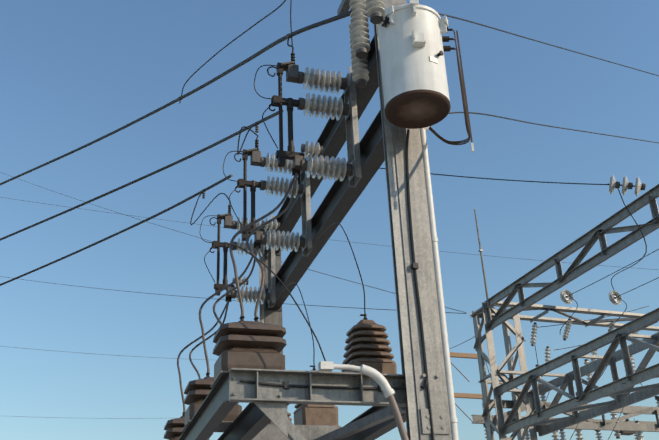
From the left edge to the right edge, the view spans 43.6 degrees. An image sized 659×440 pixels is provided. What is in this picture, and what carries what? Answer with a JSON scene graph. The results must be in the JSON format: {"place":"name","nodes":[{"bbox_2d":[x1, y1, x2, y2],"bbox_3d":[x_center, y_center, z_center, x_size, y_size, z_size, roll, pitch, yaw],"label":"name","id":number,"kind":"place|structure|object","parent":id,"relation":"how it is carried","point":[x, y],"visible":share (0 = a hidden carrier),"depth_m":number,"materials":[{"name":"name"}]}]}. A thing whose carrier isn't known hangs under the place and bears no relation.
{"place":"outdoors","nodes":[
{"label":"outdoors","id":0,"kind":"place"},
{"bbox_2d":[200,215,214,281],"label":"switch shunt leads","id":1,"kind":"object","parent":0,"point":[208,242],"visible":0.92,"depth_m":9.86,"materials":[{"name":"grey metal"}]},
{"bbox_2d":[209,205,234,301],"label":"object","id":2,"kind":"object","parent":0,"point":[217,245],"visible":0.81,"depth_m":9.86,"materials":[{"name":"black metal"}]},
{"bbox_2d":[220,213,232,296],"bbox_3d":[-1.247,0.414,9.906,0.173,1.059,0.120,5,-27,-16],"label":"switch contact housing","id":3,"kind":"object","parent":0,"point":[228,220],"visible":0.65,"depth_m":10.06,"materials":[{"name":"black metal"}]},
{"bbox_2d":[223,151,241,225],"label":"switch shunt leads","id":4,"kind":"object","parent":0,"point":[231,180],"visible":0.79,"depth_m":8.57,"materials":[{"name":"black rubber"}]},
{"bbox_2d":[234,139,263,248],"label":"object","id":5,"kind":"object","parent":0,"point":[244,184],"visible":0.85,"depth_m":8.50,"materials":[{"name":"black metal"}]},
{"bbox_2d":[246,148,262,242],"bbox_3d":[-0.788,-0.264,8.531,0.173,1.059,0.120,5,-27,-16],"label":"switch contact housing","id":6,"kind":"object","parent":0,"point":[254,154],"visible":0.88,"depth_m":8.68,"materials":[{"name":"grey metal"}]},
{"bbox_2d":[254,65,277,148],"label":"switch shunt leads","id":7,"kind":"object","parent":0,"point":[265,98],"visible":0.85,"depth_m":7.13,"materials":[{"name":"grey metal"}]},
{"bbox_2d":[267,215,275,307],"bbox_3d":[-0.713,0.498,10.043,0.061,1.140,0.190,5,-27,-16],"label":"switch bracket","id":8,"kind":"object","parent":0,"point":[271,276],"visible":0.46,"depth_m":9.92,"materials":[{"name":"grey metal"}]},
{"bbox_2d":[231,217,269,304],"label":"switch insulators","id":9,"kind":"object","parent":8,"relation":"attached to","point":[250,295],"visible":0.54,"depth_m":9.81,"materials":[{"name":"white ceramic"}]},
{"bbox_2d":[267,52,304,175],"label":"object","id":10,"kind":"object","parent":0,"point":[282,156],"visible":0.9,"depth_m":7.14,"materials":[{"name":"black metal"}]},
{"bbox_2d":[281,61,302,169],"bbox_3d":[-0.340,-0.925,7.191,0.173,1.059,0.120,5,-27,-16],"label":"switch contact housing","id":11,"kind":"object","parent":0,"point":[291,68],"visible":0.85,"depth_m":7.34,"materials":[{"name":"grey metal"}]},
{"bbox_2d":[300,153,311,255],"bbox_3d":[-0.253,-0.179,8.668,0.061,1.140,0.190,5,-27,-16],"label":"switch bracket","id":12,"kind":"object","parent":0,"point":[306,213],"visible":0.65,"depth_m":8.61,"materials":[{"name":"grey metal"}]},
{"bbox_2d":[0,172,655,418],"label":"wires","id":13,"kind":"object","parent":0,"point":[233,300],"visible":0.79,"depth_m":24.87,"materials":[{"name":"grey metal"}]},
{"bbox_2d":[0,0,658,439],"label":"sky","id":14,"kind":"structure","parent":0,"point":[74,73],"materials":[{"name":"blue"}]},
{"bbox_2d":[343,66,361,186],"bbox_3d":[0.194,-0.840,7.328,0.061,1.140,0.190,5,-27,-16],"label":"switch bracket","id":15,"kind":"object","parent":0,"point":[352,136],"visible":0.81,"depth_m":7.30,"materials":[{"name":"grey metal"}]},
{"bbox_2d":[449,352,482,421],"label":"crossarms","id":16,"kind":"object","parent":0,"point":[465,395],"visible":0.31,"depth_m":23.30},
{"bbox_2d":[470,302,537,439],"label":"gantry column","id":17,"kind":"structure","parent":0,"point":[495,370],"depth_m":13.19,"materials":[{"name":"grey metal"}]},
{"bbox_2d":[474,209,491,319],"bbox_3d":[2.490,0.722,13.409,0.069,1.752,0.591,-8,-26,10],"label":"lightning rod","id":18,"kind":"object","parent":17,"relation":"on","point":[484,277],"visible":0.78,"depth_m":13.39,"materials":[{"name":"grey metal"}]},
{"bbox_2d":[470,184,658,435],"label":"gantry girders","id":19,"kind":"object","parent":17,"relation":"attached to","point":[617,390],"visible":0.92,"depth_m":11.27,"materials":[{"name":"grey metal"}]},
{"bbox_2d":[379,168,658,439],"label":"gantry wires","id":20,"kind":"object","parent":19,"relation":"attached to","point":[640,259],"visible":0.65,"depth_m":11.86,"materials":[{"name":"black metal"}]},
{"bbox_2d":[482,347,642,420],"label":"switchgear droppers","id":21,"kind":"object","parent":20,"relation":"on","point":[549,391],"visible":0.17,"depth_m":14.98,"materials":[{"name":"grey metal"}]},
{"bbox_2d":[530,319,643,439],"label":"insulators","id":22,"kind":"object","parent":19,"relation":"hanging from","point":[617,434],"visible":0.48,"depth_m":14.04,"materials":[{"name":"white ceramic"}]},
{"bbox_2d":[560,175,645,304],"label":"insulators","id":23,"kind":"object","parent":19,"relation":"attached to","point":[614,299],"visible":1,"depth_m":10.28,"materials":[{"name":"grey ceramic"}]},
{"bbox_2d":[471,399,658,431],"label":"gantry girders","id":24,"kind":"object","parent":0,"point":[623,424],"visible":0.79,"depth_m":13.97,"materials":[{"name":"grey metal"}]},
{"bbox_2d":[483,392,658,434],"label":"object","id":25,"kind":"object","parent":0,"point":[630,432],"visible":0.06,"depth_m":15.05,"materials":[{"name":"grey metal"}]},
{"bbox_2d":[484,394,658,439],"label":"insulators","id":26,"kind":"object","parent":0,"point":[562,432],"visible":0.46,"depth_m":15.27,"materials":[{"name":"grey ceramic"}]},
{"label":"ground","id":27,"kind":"structure","parent":0,"visible":0},
{"bbox_2d":[264,232,282,353],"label":"column","id":28,"kind":"structure","parent":27,"relation":"on","point":[273,317],"depth_m":10.18,"materials":[{"name":"metal"}]},
{"bbox_2d":[259,254,263,322],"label":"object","id":29,"kind":"structure","parent":28,"relation":"attached to","point":[261,309],"depth_m":10.18,"materials":[{"name":"metal"}]},
{"bbox_2d":[265,109,384,310],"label":"beam","id":30,"kind":"structure","parent":28,"relation":"attached to","point":[338,201],"depth_m":7.99,"materials":[{"name":"metal"}]},
{"bbox_2d":[260,153,304,251],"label":"switch insulators","id":31,"kind":"object","parent":30,"relation":"attached to","point":[292,241],"visible":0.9,"depth_m":8.56,"materials":[{"name":"grey ceramic"}]},
{"bbox_2d":[374,0,451,439],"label":"column","id":32,"kind":"structure","parent":27,"relation":"on","point":[425,271],"depth_m":5.78,"materials":[{"name":"concrete"}]},
{"bbox_2d":[229,368,407,439],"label":"platform cross beams","id":33,"kind":"structure","parent":32,"relation":"attached to","point":[270,402],"depth_m":5.38,"materials":[{"name":"metal"}]},
{"bbox_2d":[177,173,297,411],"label":"jumpers","id":34,"kind":"object","parent":33,"relation":"attached to","point":[254,253],"visible":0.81,"depth_m":6.98,"materials":[{"name":"black rubber"}]},
{"bbox_2d":[178,371,405,439],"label":"support beams","id":35,"kind":"structure","parent":33,"relation":"attached to","point":[251,421],"depth_m":6.13,"materials":[{"name":"metal"}]},
{"bbox_2d":[164,412,212,439],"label":"current transformer","id":36,"kind":"object","parent":35,"relation":"on","point":[173,428],"visible":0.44,"depth_m":8.04,"materials":[{"name":"ceramic"}]},
{"bbox_2d":[182,373,241,431],"bbox_3d":[-0.973,1.507,6.898,0.460,0.454,0.400,5,-27,-16],"label":"current transformer","id":37,"kind":"object","parent":35,"relation":"on","point":[197,391],"visible":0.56,"depth_m":6.74,"materials":[{"name":"ceramic"}]},
{"bbox_2d":[211,316,286,387],"bbox_3d":[-0.549,0.880,5.626,0.460,0.454,0.400,5,-27,-16],"label":"current transformer","id":38,"kind":"object","parent":35,"relation":"on","point":[255,344],"visible":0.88,"depth_m":5.47,"materials":[{"name":"ceramic"}]},
{"bbox_2d":[269,412,291,423],"bbox_3d":[-0.543,2.198,8.552,0.360,0.596,0.360,5,-27,-16],"label":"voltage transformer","id":39,"kind":"object","parent":35,"relation":"on","point":[288,415],"depth_m":8.54,"materials":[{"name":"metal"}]},
{"bbox_2d":[293,365,337,425],"bbox_3d":[-0.127,1.584,7.306,0.360,0.596,0.360,5,-27,-16],"label":"voltage transformer","id":40,"kind":"object","parent":35,"relation":"on","point":[309,414],"visible":0.42,"depth_m":7.09,"materials":[{"name":"metal"}]},
{"bbox_2d":[341,314,396,373],"bbox_3d":[0.281,0.983,6.086,0.360,0.596,0.360,5,-27,-16],"label":"voltage transformer","id":41,"kind":"object","parent":35,"relation":"on","point":[367,342],"visible":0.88,"depth_m":5.98,"materials":[{"name":"ceramic"}]},
{"bbox_2d":[240,129,434,439],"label":"control cables","id":42,"kind":"object","parent":33,"relation":"attached to","point":[288,385],"visible":0.92,"depth_m":5.51,"materials":[{"name":"black plastic"}]},
{"bbox_2d":[265,35,378,254],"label":"beam","id":43,"kind":"structure","parent":32,"relation":"attached to","point":[332,139],"depth_m":8.23,"materials":[{"name":"metal"}]},
{"bbox_2d":[318,126,458,439],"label":"conduit riser","id":44,"kind":"object","parent":32,"relation":"attached to","point":[328,366],"visible":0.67,"depth_m":5.72,"materials":[{"name":"white plastic"}]},
{"bbox_2d":[0,0,365,365],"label":"line conductors","id":45,"kind":"object","parent":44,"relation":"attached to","point":[291,35],"visible":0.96,"depth_m":10.26,"materials":[{"name":"black"}]},
{"bbox_2d":[177,33,290,198],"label":"line clamps","id":46,"kind":"object","parent":45,"relation":"attached to","point":[256,125],"visible":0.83,"depth_m":9.66,"materials":[{"name":"metal"}]},
{"bbox_2d":[297,67,352,181],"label":"switch insulators","id":47,"kind":"object","parent":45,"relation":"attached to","point":[326,167],"visible":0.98,"depth_m":7.25,"materials":[{"name":"grey ceramic"}]},
{"bbox_2d":[359,364,394,397],"bbox_3d":[0.310,1.049,5.365,0.231,0.218,0.072,5,-27,-16],"label":"conduit fitting","id":48,"kind":"object","parent":44,"relation":"attached to","point":[378,377],"visible":1,"depth_m":5.35,"materials":[{"name":"white plastic"}]},
{"bbox_2d":[387,395,408,439],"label":"flex conduit","id":49,"kind":"object","parent":48,"relation":"attached to","point":[397,417],"visible":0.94,"depth_m":5.25,"materials":[{"name":"grey plastic"}]},
{"bbox_2d":[376,24,418,439],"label":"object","id":50,"kind":"structure","parent":32,"relation":"attached to","point":[408,360],"depth_m":5.74,"materials":[{"name":"metal"}]},
{"bbox_2d":[376,0,454,128],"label":"pole transformer","id":51,"kind":"object","parent":32,"relation":"attached to","point":[412,48],"visible":0.98,"depth_m":6.04,"materials":[{"name":"paint"}]},
{"bbox_2d":[349,0,384,88],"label":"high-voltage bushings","id":52,"kind":"object","parent":51,"relation":"attached to","point":[374,12],"visible":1,"depth_m":6.72,"materials":[{"name":"ceramic"}]},
{"bbox_2d":[337,0,349,14],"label":"bushing arm","id":53,"kind":"object","parent":52,"relation":"attached to","point":[344,6],"visible":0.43,"depth_m":7.24},
{"bbox_2d":[429,29,472,144],"bbox_3d":[0.878,-0.938,6.322,0.046,1.014,0.485,13,-30,-29],"label":"cable","id":54,"kind":"object","parent":51,"relation":"attached to","point":[465,108],"visible":0.92,"depth_m":6.14,"materials":[{"name":"brown rubber"}]},
{"bbox_2d":[438,13,658,142],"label":"service wires","id":55,"kind":"object","parent":32,"relation":"attached to","point":[550,45],"visible":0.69,"depth_m":9.10,"materials":[{"name":"black"}]}
]}

